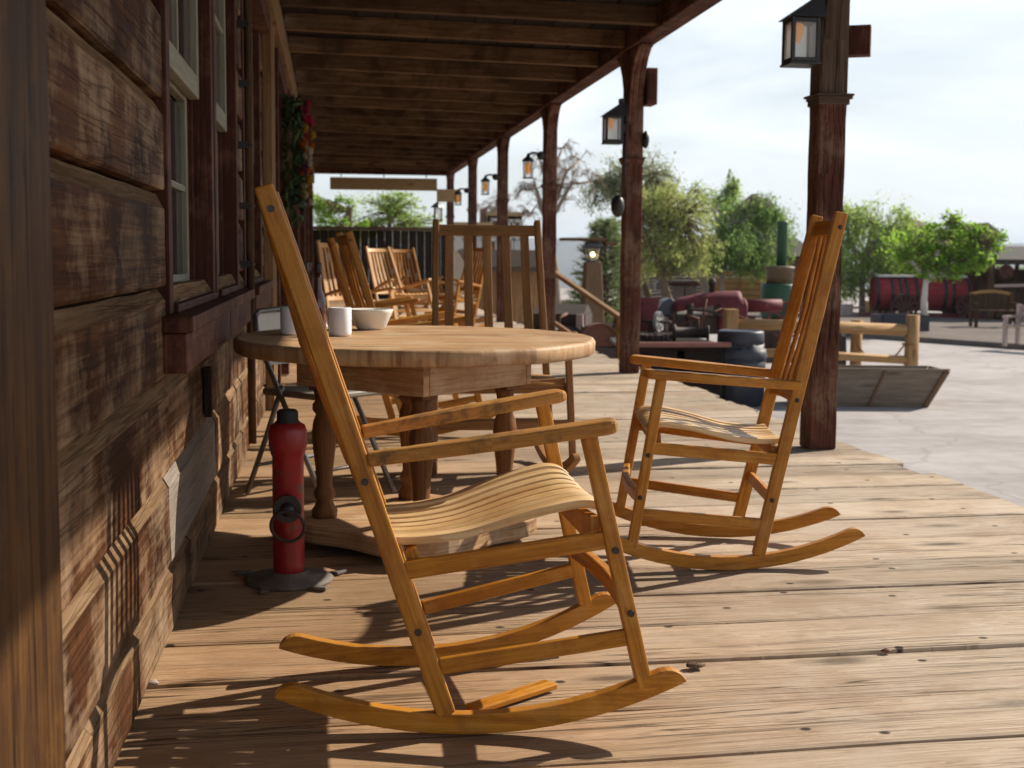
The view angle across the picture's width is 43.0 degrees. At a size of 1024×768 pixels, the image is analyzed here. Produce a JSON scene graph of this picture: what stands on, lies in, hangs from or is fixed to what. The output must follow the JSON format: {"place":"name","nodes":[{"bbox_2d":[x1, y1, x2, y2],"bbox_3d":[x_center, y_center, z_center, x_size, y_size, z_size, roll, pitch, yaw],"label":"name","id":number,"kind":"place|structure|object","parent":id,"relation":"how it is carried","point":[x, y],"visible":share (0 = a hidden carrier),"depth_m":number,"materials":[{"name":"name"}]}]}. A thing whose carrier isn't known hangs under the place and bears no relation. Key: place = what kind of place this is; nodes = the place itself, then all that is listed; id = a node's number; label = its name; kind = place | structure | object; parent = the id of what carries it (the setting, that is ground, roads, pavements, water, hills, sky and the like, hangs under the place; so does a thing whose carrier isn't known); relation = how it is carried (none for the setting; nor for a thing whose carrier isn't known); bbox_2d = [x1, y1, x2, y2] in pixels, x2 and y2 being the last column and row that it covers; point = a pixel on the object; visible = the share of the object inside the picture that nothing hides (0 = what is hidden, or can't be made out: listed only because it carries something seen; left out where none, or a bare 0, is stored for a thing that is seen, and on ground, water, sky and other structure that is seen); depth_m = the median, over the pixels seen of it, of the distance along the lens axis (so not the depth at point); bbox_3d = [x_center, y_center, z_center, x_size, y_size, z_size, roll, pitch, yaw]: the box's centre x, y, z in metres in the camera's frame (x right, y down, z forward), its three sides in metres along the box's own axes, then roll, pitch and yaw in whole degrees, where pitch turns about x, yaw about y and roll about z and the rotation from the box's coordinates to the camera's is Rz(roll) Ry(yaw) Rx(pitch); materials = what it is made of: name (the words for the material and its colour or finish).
{"place":"outdoors","nodes":[
{"label":"outdoors","id":0,"kind":"place"},
{"bbox_2d":[430,202,445,220],"bbox_3d":[-1.785,-3.695,31.341,0.307,1.400,0.307,3,6,28],"label":"lantern","id":1,"kind":"object","parent":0,"point":[437,205],"visible":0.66,"depth_m":31.21,"materials":[{"name":"silver metal"}]},
{"bbox_2d":[458,249,537,321],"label":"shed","id":2,"kind":"structure","parent":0,"point":[516,285],"depth_m":34.37,"materials":[{"name":"brown wood"}]},
{"bbox_2d":[113,299,1023,767],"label":"porch deck","id":3,"kind":"structure","parent":0,"point":[923,579],"depth_m":3.48,"materials":[{"name":"brown wood"}]},
{"bbox_2d":[148,679,158,684],"bbox_3d":[-0.836,0.694,3.023,0.033,0.012,0.022,-3,7,-30],"label":"dry leaf","id":4,"kind":"object","parent":3,"relation":"on","point":[153,682],"visible":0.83,"depth_m":3.02,"materials":[{"name":"beige plant"}]},
{"bbox_2d":[0,0,314,767],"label":"timber building","id":5,"kind":"structure","parent":3,"relation":"on","point":[141,154],"depth_m":2.60,"materials":[{"name":"brown wood"}]},
{"bbox_2d":[149,0,235,373],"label":"window","id":6,"kind":"structure","parent":5,"relation":"in","point":[195,327],"depth_m":4.35,"materials":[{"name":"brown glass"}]},
{"bbox_2d":[211,0,254,335],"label":"window","id":7,"kind":"structure","parent":5,"relation":"in","point":[224,72],"depth_m":5.72,"materials":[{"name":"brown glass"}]},
{"bbox_2d":[236,0,273,310],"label":"window","id":8,"kind":"structure","parent":5,"relation":"in","point":[260,11],"depth_m":7.65,"materials":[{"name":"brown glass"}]},
{"bbox_2d":[288,211,291,228],"bbox_3d":[-2.347,-1.888,13.242,0.301,1.726,1.300,0,6,-8],"label":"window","id":9,"kind":"structure","parent":5,"relation":"in","point":[289,216],"depth_m":13.81,"materials":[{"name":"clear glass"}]},
{"bbox_2d":[280,187,306,205],"bbox_3d":[-1.633,-1.417,9.777,0.178,0.149,0.178,5,7,37],"label":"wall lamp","id":10,"kind":"object","parent":5,"relation":"attached to","point":[297,202],"visible":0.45,"depth_m":9.75,"materials":[{"name":"black metal"}]},
{"bbox_2d":[279,89,315,229],"bbox_3d":[-1.609,-1.673,9.741,0.280,1.043,0.875,0,6,-8],"label":"flower wreath","id":11,"kind":"object","parent":5,"relation":"attached to","point":[295,170],"visible":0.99,"depth_m":9.49,"materials":[{"name":"green plant"}]},
{"bbox_2d":[299,210,299,251],"bbox_3d":[-2.869,-2.263,16.988,0.301,1.726,1.300,0,6,-8],"label":"window","id":12,"kind":"structure","parent":5,"relation":"in","point":[299,210],"depth_m":17.56,"materials":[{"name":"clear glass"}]},
{"bbox_2d":[279,0,721,175],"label":"porch roof","id":13,"kind":"structure","parent":5,"relation":"attached to","point":[421,87],"depth_m":12.74,"materials":[{"name":"brown wood"}]},
{"bbox_2d":[330,168,436,190],"bbox_3d":[-2.721,-4.351,27.595,2.262,0.470,0.050,0,6,-8],"label":"hanging board","id":14,"kind":"object","parent":13,"relation":"hanging from","point":[364,183],"visible":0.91,"depth_m":27.58,"materials":[{"name":"brown wood"}]},
{"bbox_2d":[236,408,346,593],"bbox_3d":[-0.674,0.341,3.961,0.343,0.531,0.306,0,6,-8],"label":"standpipe","id":15,"kind":"object","parent":3,"relation":"on","point":[287,444],"visible":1,"depth_m":3.93,"materials":[{"name":"red metal"}]},
{"bbox_2d":[245,305,396,493],"bbox_3d":[-0.793,0.070,5.364,0.480,0.780,0.422,5,7,37],"label":"folding chair","id":16,"kind":"object","parent":3,"relation":"on","point":[267,318],"visible":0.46,"depth_m":5.30,"materials":[{"name":"grey metal"}]},
{"bbox_2d":[315,240,396,321],"bbox_3d":[-1.629,-0.913,13.452,0.655,1.140,0.879,-5,8,-43],"label":"rocking chair","id":17,"kind":"object","parent":3,"relation":"on","point":[324,281],"visible":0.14,"depth_m":13.56,"materials":[{"name":"brown wood"}]},
{"bbox_2d":[327,237,419,325],"bbox_3d":[-1.027,-0.574,10.150,0.848,1.124,0.654,-1,6,-10],"label":"rocking chair","id":18,"kind":"object","parent":3,"relation":"on","point":[342,279],"visible":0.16,"depth_m":9.89,"materials":[{"name":"brown wood"}]},
{"bbox_2d":[364,246,431,319],"bbox_3d":[-1.438,-1.214,16.452,0.655,1.140,0.879,-4,1,-40],"label":"rocking chair","id":19,"kind":"object","parent":3,"relation":"on","point":[397,293],"visible":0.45,"depth_m":16.60,"materials":[{"name":"brown wood"}]},
{"bbox_2d":[233,325,595,559],"bbox_3d":[-0.334,0.192,4.538,1.246,0.720,1.364,0,6,-8],"label":"round table","id":20,"kind":"object","parent":3,"relation":"on","point":[417,369],"visible":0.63,"depth_m":4.27,"materials":[{"name":"brown wood"}]},
{"bbox_2d":[280,306,295,334],"bbox_3d":[-0.763,-0.240,4.506,0.079,0.137,0.108,0,6,-8],"label":"white cup","id":21,"kind":"object","parent":20,"relation":"on","point":[286,325],"visible":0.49,"depth_m":4.46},
{"bbox_2d":[304,263,308,274],"bbox_3d":[-0.732,-0.304,4.596,0.054,0.248,0.053,0,6,-8],"label":"sauce bottle","id":22,"kind":"object","parent":20,"relation":"on","point":[306,265],"visible":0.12,"depth_m":4.58,"materials":[{"name":"brown glass"}]},
{"bbox_2d":[314,263,325,326],"bbox_3d":[-0.680,-0.301,4.563,0.054,0.248,0.053,0,6,-8],"label":"sauce bottle","id":23,"kind":"object","parent":20,"relation":"on","point":[319,297],"visible":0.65,"depth_m":4.55,"materials":[{"name":"brown glass"}]},
{"bbox_2d":[328,307,351,335],"bbox_3d":[-0.592,-0.215,4.474,0.079,0.097,0.108,0,6,-8],"label":"white cup","id":24,"kind":"object","parent":20,"relation":"on","point":[339,321],"visible":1,"depth_m":4.43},
{"bbox_2d":[351,308,392,329],"bbox_3d":[-0.528,-0.243,4.859,0.170,0.076,0.170,0,6,-8],"label":"bowl","id":25,"kind":"object","parent":20,"relation":"on","point":[370,318],"visible":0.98,"depth_m":4.80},
{"bbox_2d":[335,231,495,435],"bbox_3d":[-0.568,-0.294,7.356,0.848,1.124,0.655,-1,6,-16],"label":"rocking chair","id":26,"kind":"object","parent":3,"relation":"on","point":[349,252],"visible":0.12,"depth_m":7.17,"materials":[{"name":"brown wood"}]},
{"bbox_2d":[390,247,443,320],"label":"rocking chair","id":27,"kind":"object","parent":3,"relation":"on","point":[404,278],"visible":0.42,"depth_m":19.39,"materials":[{"name":"brown wood"}]},
{"bbox_2d":[445,173,454,224],"bbox_3d":[-1.336,-3.142,28.010,0.200,2.720,0.918,0,6,-8],"label":"porch post","id":28,"kind":"object","parent":3,"relation":"on","point":[449,216],"visible":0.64,"depth_m":27.87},
{"bbox_2d":[437,189,460,201],"bbox_3d":[-1.350,-4.024,27.767,0.514,0.267,0.050,0,6,-8],"label":"short board","id":29,"kind":"object","parent":28,"relation":"attached to","point":[446,195],"visible":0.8,"depth_m":27.74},
{"bbox_2d":[421,248,483,326],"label":"rocking chair","id":30,"kind":"object","parent":3,"relation":"on","point":[458,297],"visible":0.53,"depth_m":17.61,"materials":[{"name":"brown wood"}]},
{"bbox_2d":[441,247,493,322],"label":"rocking chair","id":31,"kind":"object","parent":3,"relation":"on","point":[479,320],"visible":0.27,"depth_m":19.08,"materials":[{"name":"brown wood"}]},
{"bbox_2d":[254,183,685,733],"bbox_3d":[-0.117,0.141,2.913,0.879,1.140,0.655,0,6,-8],"label":"rocking chair","id":32,"kind":"object","parent":3,"relation":"on","point":[522,494],"visible":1,"depth_m":2.71,"materials":[{"name":"brown wood"}]},
{"bbox_2d":[466,158,478,294],"bbox_3d":[-0.725,-2.704,23.624,0.200,2.720,0.918,0,6,-8],"label":"porch post","id":33,"kind":"object","parent":3,"relation":"on","point":[472,163],"visible":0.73,"depth_m":23.49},
{"bbox_2d":[454,188,468,204],"bbox_3d":[-0.910,-3.386,23.479,0.275,0.316,0.150,0,6,-8],"label":"carriage lantern","id":34,"kind":"object","parent":33,"relation":"attached to","point":[458,192],"visible":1,"depth_m":23.45,"materials":[{"name":"black metal"}]},
{"bbox_2d":[495,137,510,321],"bbox_3d":[-0.142,-2.290,19.485,0.200,2.720,0.918,0,6,-8],"label":"porch post","id":35,"kind":"object","parent":3,"relation":"on","point":[502,199],"visible":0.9,"depth_m":19.38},
{"bbox_2d":[480,174,498,194],"bbox_3d":[-0.334,-2.972,19.339,0.275,0.316,0.150,0,6,-8],"label":"carriage lantern","id":36,"kind":"object","parent":35,"relation":"attached to","point":[485,180],"visible":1,"depth_m":19.30,"materials":[{"name":"black metal"}]},
{"bbox_2d":[430,219,580,473],"bbox_3d":[-0.077,-0.176,5.969,0.672,1.171,0.890,0,6,-7],"label":"rocking chair","id":37,"kind":"object","parent":3,"relation":"on","point":[544,381],"visible":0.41,"depth_m":6.26,"materials":[{"name":"brown wood"}]},
{"bbox_2d":[466,679,556,709],"bbox_3d":[0.002,0.703,2.929,0.247,0.014,0.045,-5,8,-44],"label":"wood slat","id":38,"kind":"object","parent":3,"relation":"on","point":[508,697],"visible":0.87,"depth_m":2.92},
{"bbox_2d":[540,104,561,330],"bbox_3d":[0.444,-1.871,15.296,0.200,2.720,0.918,0,6,-8],"label":"porch post","id":39,"kind":"object","parent":3,"relation":"on","point":[550,119],"visible":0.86,"depth_m":15.21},
{"bbox_2d":[522,151,544,178],"bbox_3d":[0.250,-2.553,15.150,0.275,0.316,0.150,0,6,-8],"label":"carriage lantern","id":40,"kind":"object","parent":39,"relation":"attached to","point":[528,159],"visible":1,"depth_m":15.12,"materials":[{"name":"black metal"}]},
{"bbox_2d":[616,44,653,372],"bbox_3d":[1.019,-1.452,11.107,0.200,2.720,0.918,0,6,-8],"label":"porch post","id":41,"kind":"object","parent":3,"relation":"on","point":[633,62],"visible":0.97,"depth_m":11.04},
{"bbox_2d":[600,98,625,144],"bbox_3d":[0.858,-2.214,10.957,0.205,0.377,0.189,0,6,-8],"label":"box lantern","id":42,"kind":"object","parent":41,"relation":"attached to","point":[618,112],"visible":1,"depth_m":10.90,"materials":[{"name":"black metal"}]},
{"bbox_2d":[611,107,626,216],"bbox_3d":[0.898,-1.859,10.917,0.126,0.914,0.108,0,6,-8],"label":"cord weight","id":43,"kind":"object","parent":41,"relation":"hanging from","point":[617,206],"visible":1,"depth_m":10.91,"materials":[{"name":"black metal"}]},
{"bbox_2d":[642,131,648,148],"bbox_3d":[1.126,-2.059,10.959,0.060,0.150,0.105,0,6,-8],"label":"oval speaker","id":44,"kind":"object","parent":41,"relation":"attached to","point":[645,139],"visible":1,"depth_m":10.92},
{"bbox_2d":[644,68,657,106],"bbox_3d":[1.161,-2.502,10.964,0.090,0.300,0.212,0,6,-8],"label":"post box","id":45,"kind":"object","parent":41,"relation":"attached to","point":[650,88],"visible":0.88,"depth_m":10.87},
{"bbox_2d":[686,662,705,668],"bbox_3d":[0.450,0.687,3.174,0.052,0.016,0.032,0,6,-8],"label":"dry leaf","id":46,"kind":"object","parent":3,"relation":"on","point":[695,665],"visible":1,"depth_m":3.16,"materials":[{"name":"brown plant"}]},
{"bbox_2d":[612,211,864,569],"bbox_3d":[0.698,0.014,4.368,0.848,1.124,0.655,-3,6,1],"label":"rocking chair","id":47,"kind":"object","parent":3,"relation":"on","point":[654,420],"visible":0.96,"depth_m":4.19,"materials":[{"name":"brown wood"}]},
{"bbox_2d":[799,0,854,449],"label":"porch post","id":48,"kind":"object","parent":3,"relation":"on","point":[828,98],"visible":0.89,"depth_m":6.69,"materials":[{"name":"wood"}]},
{"bbox_2d":[778,0,825,68],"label":"box lantern","id":49,"kind":"object","parent":48,"relation":"attached to","point":[809,14],"visible":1,"depth_m":6.55,"materials":[{"name":"black metal"}]},
{"bbox_2d":[848,24,871,57],"bbox_3d":[1.777,-1.762,6.681,0.130,0.150,0.112,2,6,17],"label":"post box","id":50,"kind":"object","parent":48,"relation":"attached to","point":[859,40],"visible":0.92,"depth_m":6.63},
{"bbox_2d":[881,648,890,652],"bbox_3d":[0.954,0.680,3.315,0.028,0.011,0.019,1,6,9],"label":"dry leaf","id":51,"kind":"object","parent":3,"relation":"on","point":[886,650],"visible":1,"depth_m":3.31,"materials":[{"name":"plant"}]},
{"bbox_2d":[559,238,617,322],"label":"lamp pillar","id":52,"kind":"structure","parent":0,"point":[592,282],"depth_m":22.19,"materials":[{"name":"grey wood"}]},
{"bbox_2d":[312,0,1023,249],"label":"sky","id":53,"kind":"structure","parent":0,"point":[935,113],"materials":[{"name":"white"}]},
{"bbox_2d":[328,227,1023,288],"bbox_3d":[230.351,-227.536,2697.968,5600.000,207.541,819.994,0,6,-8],"label":"hills","id":54,"kind":"structure","parent":0,"point":[567,253],"depth_m":2624.92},
{"bbox_2d":[424,288,1023,506],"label":"street","id":55,"kind":"structure","parent":0,"point":[966,427],"depth_m":15.24,"materials":[{"name":"concrete"}]},
{"bbox_2d":[477,189,531,224],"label":"bare tree","id":56,"kind":"object","parent":55,"relation":"on","point":[493,209],"visible":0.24,"depth_m":59.50,"materials":[{"name":"brown plant"}]},
{"bbox_2d":[512,138,609,303],"bbox_3d":[1.341,-4.580,38.396,2.979,5.387,1.816,-4,7,-38],"label":"bare tree","id":57,"kind":"object","parent":55,"relation":"on","point":[563,198],"visible":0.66,"depth_m":38.31,"materials":[{"name":"grey plant"}]},
{"bbox_2d":[555,270,619,358],"bbox_3d":[0.819,-0.483,15.130,0.202,1.797,1.651,-3,7,-34],"label":"stair rail","id":58,"kind":"object","parent":55,"relation":"on","point":[588,296],"visible":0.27,"depth_m":14.93,"materials":[{"name":"brown wood"}]},
{"bbox_2d":[562,213,641,322],"bbox_3d":[1.823,-2.071,26.352,2.006,2.768,1.849,2,6,16],"label":"pine tree","id":59,"kind":"object","parent":55,"relation":"on","point":[608,229],"visible":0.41,"depth_m":26.14,"materials":[{"name":"green plant"}]},
{"bbox_2d":[517,322,730,399],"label":"machine platform","id":60,"kind":"structure","parent":55,"relation":"on","point":[697,349],"depth_m":16.47,"materials":[{"name":"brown wood"}]},
{"bbox_2d":[533,304,591,329],"bbox_3d":[0.775,-0.849,17.643,0.914,0.470,0.948,2,6,12],"label":"ore box","id":61,"kind":"object","parent":60,"relation":"on","point":[578,316],"visible":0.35,"depth_m":17.48,"materials":[{"name":"wood"}]},
{"bbox_2d":[555,312,584,332],"bbox_3d":[0.709,-0.768,17.271,0.480,0.358,0.228,-2,6,-22],"label":"scrap iron","id":62,"kind":"object","parent":60,"relation":"on","point":[573,328],"visible":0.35,"depth_m":17.25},
{"bbox_2d":[578,323,615,358],"bbox_3d":[1.029,-0.527,16.055,0.976,0.465,0.631,-1,6,-16],"label":"half disc","id":63,"kind":"object","parent":60,"relation":"on","point":[603,336],"visible":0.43,"depth_m":15.90,"materials":[{"name":"metal"}]},
{"bbox_2d":[640,297,659,330],"bbox_3d":[2.045,-1.029,19.464,0.319,0.550,0.090,0,6,-8],"label":"red panel","id":64,"kind":"object","parent":60,"relation":"on","point":[648,307],"visible":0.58,"depth_m":19.43,"materials":[{"name":"metal"}]},
{"bbox_2d":[639,332,671,340],"bbox_3d":[1.899,-0.625,17.247,0.460,0.112,0.458,1,6,8],"label":"scrap iron","id":65,"kind":"object","parent":60,"relation":"on","point":[654,336],"visible":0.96,"depth_m":17.08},
{"bbox_2d":[642,311,670,332],"bbox_3d":[2.123,-0.891,19.092,0.300,0.350,0.385,-2,6,-26],"label":"flywheel","id":66,"kind":"object","parent":60,"relation":"on","point":[655,324],"visible":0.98,"depth_m":19.07,"materials":[{"name":"silver metal"}]},
{"bbox_2d":[657,297,676,330],"bbox_3d":[2.330,-1.064,19.866,0.607,0.504,0.470,0,6,-8],"label":"grey hood","id":67,"kind":"object","parent":60,"relation":"on","point":[665,306],"visible":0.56,"depth_m":19.69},
{"bbox_2d":[672,314,708,340],"bbox_3d":[2.368,-0.747,17.192,0.480,0.358,0.228,1,6,9],"label":"scrap iron","id":68,"kind":"object","parent":60,"relation":"on","point":[686,332],"visible":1,"depth_m":17.14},
{"bbox_2d":[666,278,782,333],"bbox_3d":[3.247,-1.182,19.740,1.752,0.840,0.640,0,6,-2],"label":"old tractor","id":69,"kind":"object","parent":60,"relation":"on","point":[719,301],"visible":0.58,"depth_m":19.60,"materials":[{"name":"metal"}]},
{"bbox_2d":[717,329,766,406],"bbox_3d":[2.940,-0.214,16.781,0.692,0.969,0.688,0,6,-8],"label":"trash bin","id":70,"kind":"object","parent":55,"relation":"on","point":[746,348],"visible":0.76,"depth_m":16.50,"materials":[{"name":"metal"}]},
{"bbox_2d":[760,221,800,362],"bbox_3d":[4.910,-1.688,23.771,1.000,2.559,0.956,0,6,-8],"label":"vertical boiler","id":71,"kind":"object","parent":55,"relation":"on","point":[779,281],"visible":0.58,"depth_m":23.65,"materials":[{"name":"metal"}]},
{"bbox_2d":[723,309,919,365],"bbox_3d":[4.417,-0.500,18.880,2.911,1.190,0.707,0,6,-8],"label":"log rail","id":72,"kind":"object","parent":55,"relation":"on","point":[908,330],"visible":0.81,"depth_m":18.69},
{"bbox_2d":[838,333,846,364],"bbox_3d":[4.936,-0.403,19.518,0.096,0.840,0.840,1,6,7],"label":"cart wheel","id":73,"kind":"object","parent":55,"relation":"on","point":[842,343],"visible":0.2,"depth_m":19.23,"materials":[{"name":"metal"}]},
{"bbox_2d":[783,365,949,407],"bbox_3d":[4.527,0.023,16.950,2.095,0.522,0.819,0,6,0],"label":"wooden trough","id":74,"kind":"object","parent":55,"relation":"on","point":[888,386],"visible":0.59,"depth_m":16.62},
{"bbox_2d":[701,272,794,308],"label":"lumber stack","id":75,"kind":"object","parent":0,"point":[747,291],"visible":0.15,"depth_m":44.84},
{"bbox_2d":[516,299,1023,349],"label":"pavement","id":76,"kind":"structure","parent":0,"point":[959,331],"depth_m":31.44,"materials":[{"name":"concrete"}]},
{"bbox_2d":[454,209,525,292],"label":"cream store","id":77,"kind":"structure","parent":76,"relation":"on","point":[490,218],"depth_m":47.99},
{"bbox_2d":[454,237,462,249],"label":"window","id":78,"kind":"structure","parent":77,"relation":"in","point":[458,241],"depth_m":47.82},
{"bbox_2d":[477,237,480,247],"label":"window","id":79,"kind":"structure","parent":77,"relation":"in","point":[478,238],"depth_m":47.90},
{"bbox_2d":[490,218,496,224],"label":"window","id":80,"kind":"structure","parent":77,"relation":"in","point":[494,220],"depth_m":47.89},
{"bbox_2d":[491,238,496,249],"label":"window","id":81,"kind":"structure","parent":77,"relation":"in","point":[493,240],"depth_m":47.99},
{"bbox_2d":[510,237,512,249],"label":"window","id":82,"kind":"structure","parent":77,"relation":"in","point":[511,238],"depth_m":48.06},
{"bbox_2d":[508,219,514,224],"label":"window","id":83,"kind":"structure","parent":77,"relation":"in","point":[510,221],"depth_m":47.99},
{"bbox_2d":[514,237,519,249],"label":"window","id":84,"kind":"structure","parent":77,"relation":"in","point":[516,240],"depth_m":48.09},
{"bbox_2d":[515,219,521,224],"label":"window","id":85,"kind":"structure","parent":77,"relation":"in","point":[517,221],"depth_m":48.02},
{"bbox_2d":[578,142,688,297],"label":"sage tree","id":86,"kind":"object","parent":76,"relation":"on","point":[651,176],"visible":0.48,"depth_m":40.85,"materials":[{"name":"green plant"}]},
{"bbox_2d":[606,168,729,298],"bbox_3d":[4.554,-4.022,37.788,3.698,4.536,2.495,0,6,-8],"label":"olive tree","id":87,"kind":"object","parent":76,"relation":"on","point":[662,217],"visible":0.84,"depth_m":37.57,"materials":[{"name":"green plant"}]},
{"bbox_2d":[607,236,803,309],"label":"wooden house","id":88,"kind":"structure","parent":76,"relation":"on","point":[682,286],"depth_m":46.97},
{"bbox_2d":[654,281,660,290],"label":"window","id":89,"kind":"structure","parent":88,"relation":"in","point":[656,284],"depth_m":46.89,"materials":[{"name":"grey glass"}]},
{"bbox_2d":[669,283,699,299],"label":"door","id":90,"kind":"structure","parent":88,"relation":"in","point":[679,289],"depth_m":46.95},
{"bbox_2d":[682,169,787,308],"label":"sparse tree","id":91,"kind":"object","parent":76,"relation":"on","point":[732,188],"visible":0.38,"depth_m":44.06,"materials":[{"name":"green plant"}]},
{"bbox_2d":[689,189,802,310],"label":"green tree","id":92,"kind":"object","parent":76,"relation":"on","point":[739,230],"visible":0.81,"depth_m":40.93,"materials":[{"name":"green plant"}]},
{"bbox_2d":[840,304,864,315],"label":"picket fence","id":93,"kind":"object","parent":76,"relation":"on","point":[846,309],"visible":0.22,"depth_m":40.44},
{"bbox_2d":[870,313,929,331],"bbox_3d":[9.666,-1.480,32.438,1.212,0.515,0.982,0,6,0],"label":"planter box","id":94,"kind":"object","parent":76,"relation":"on","point":[895,319],"visible":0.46,"depth_m":31.95,"materials":[{"name":"grey concrete"}]},
{"bbox_2d":[872,208,1010,314],"bbox_3d":[10.843,-3.029,32.449,3.767,2.724,1.622,0,6,-8],"label":"planter tree","id":95,"kind":"object","parent":94,"relation":"in","point":[957,259],"visible":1,"depth_m":32.27,"materials":[{"name":"green plant"}]},
{"bbox_2d":[841,189,972,311],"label":"willow tree","id":96,"kind":"object","parent":76,"relation":"on","point":[859,275],"visible":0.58,"depth_m":41.14,"materials":[{"name":"green plant"}]},
{"bbox_2d":[853,275,984,318],"bbox_3d":[12.700,-2.693,40.483,3.916,1.394,1.760,1,6,2],"label":"water wagon","id":97,"kind":"object","parent":76,"relation":"on","point":[894,294],"visible":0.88,"depth_m":40.00,"materials":[{"name":"red metal"}]},
{"bbox_2d":[945,246,1023,319],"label":"open shed","id":98,"kind":"structure","parent":76,"relation":"on","point":[988,279],"depth_m":40.42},
{"bbox_2d":[998,262,1013,279],"bbox_3d":[14.298,-3.280,37.621,0.446,0.524,0.120,1,6,2],"label":"barrel sign","id":99,"kind":"object","parent":98,"relation":"hanging from","point":[1006,271],"visible":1,"depth_m":37.57,"materials":[{"name":"wood"}]},
{"bbox_2d":[969,290,1018,327],"bbox_3d":[12.712,-1.988,34.293,1.150,0.970,0.590,1,6,2],"label":"slatted bench","id":100,"kind":"object","parent":76,"relation":"on","point":[977,308],"visible":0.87,"depth_m":34.51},
{"bbox_2d":[1001,304,1023,345],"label":"plank bench","id":101,"kind":"object","parent":76,"relation":"on","point":[1018,316],"visible":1,"depth_m":27.48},
{"bbox_2d":[865,301,883,311],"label":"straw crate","id":102,"kind":"object","parent":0,"point":[867,307],"visible":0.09,"depth_m":42.90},
{"bbox_2d":[931,222,1008,274],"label":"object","id":103,"kind":"structure","parent":0,"point":[990,227],"depth_m":64.52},
{"bbox_2d":[995,265,1023,268],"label":"green shrub","id":104,"kind":"object","parent":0,"point":[997,266],"visible":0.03,"depth_m":59.42,"materials":[{"name":"green plant"}]},
{"bbox_3d":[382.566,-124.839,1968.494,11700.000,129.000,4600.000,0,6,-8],"label":"ground","id":105,"kind":"structure","parent":0,"visible":0},
{"bbox_2d":[313,188,369,272],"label":"garden tree","id":106,"kind":"object","parent":105,"relation":"on","point":[323,204],"visible":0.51,"depth_m":43.09,"materials":[{"name":"green plant"}]},
{"bbox_2d":[313,226,444,298],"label":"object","id":107,"kind":"structure","parent":105,"relation":"on","point":[419,240],"depth_m":29.61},
{"bbox_2d":[346,190,446,243],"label":"garden tree","id":108,"kind":"object","parent":105,"relation":"on","point":[392,210],"visible":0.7,"depth_m":45.28,"materials":[{"name":"green plant"}]}
]}

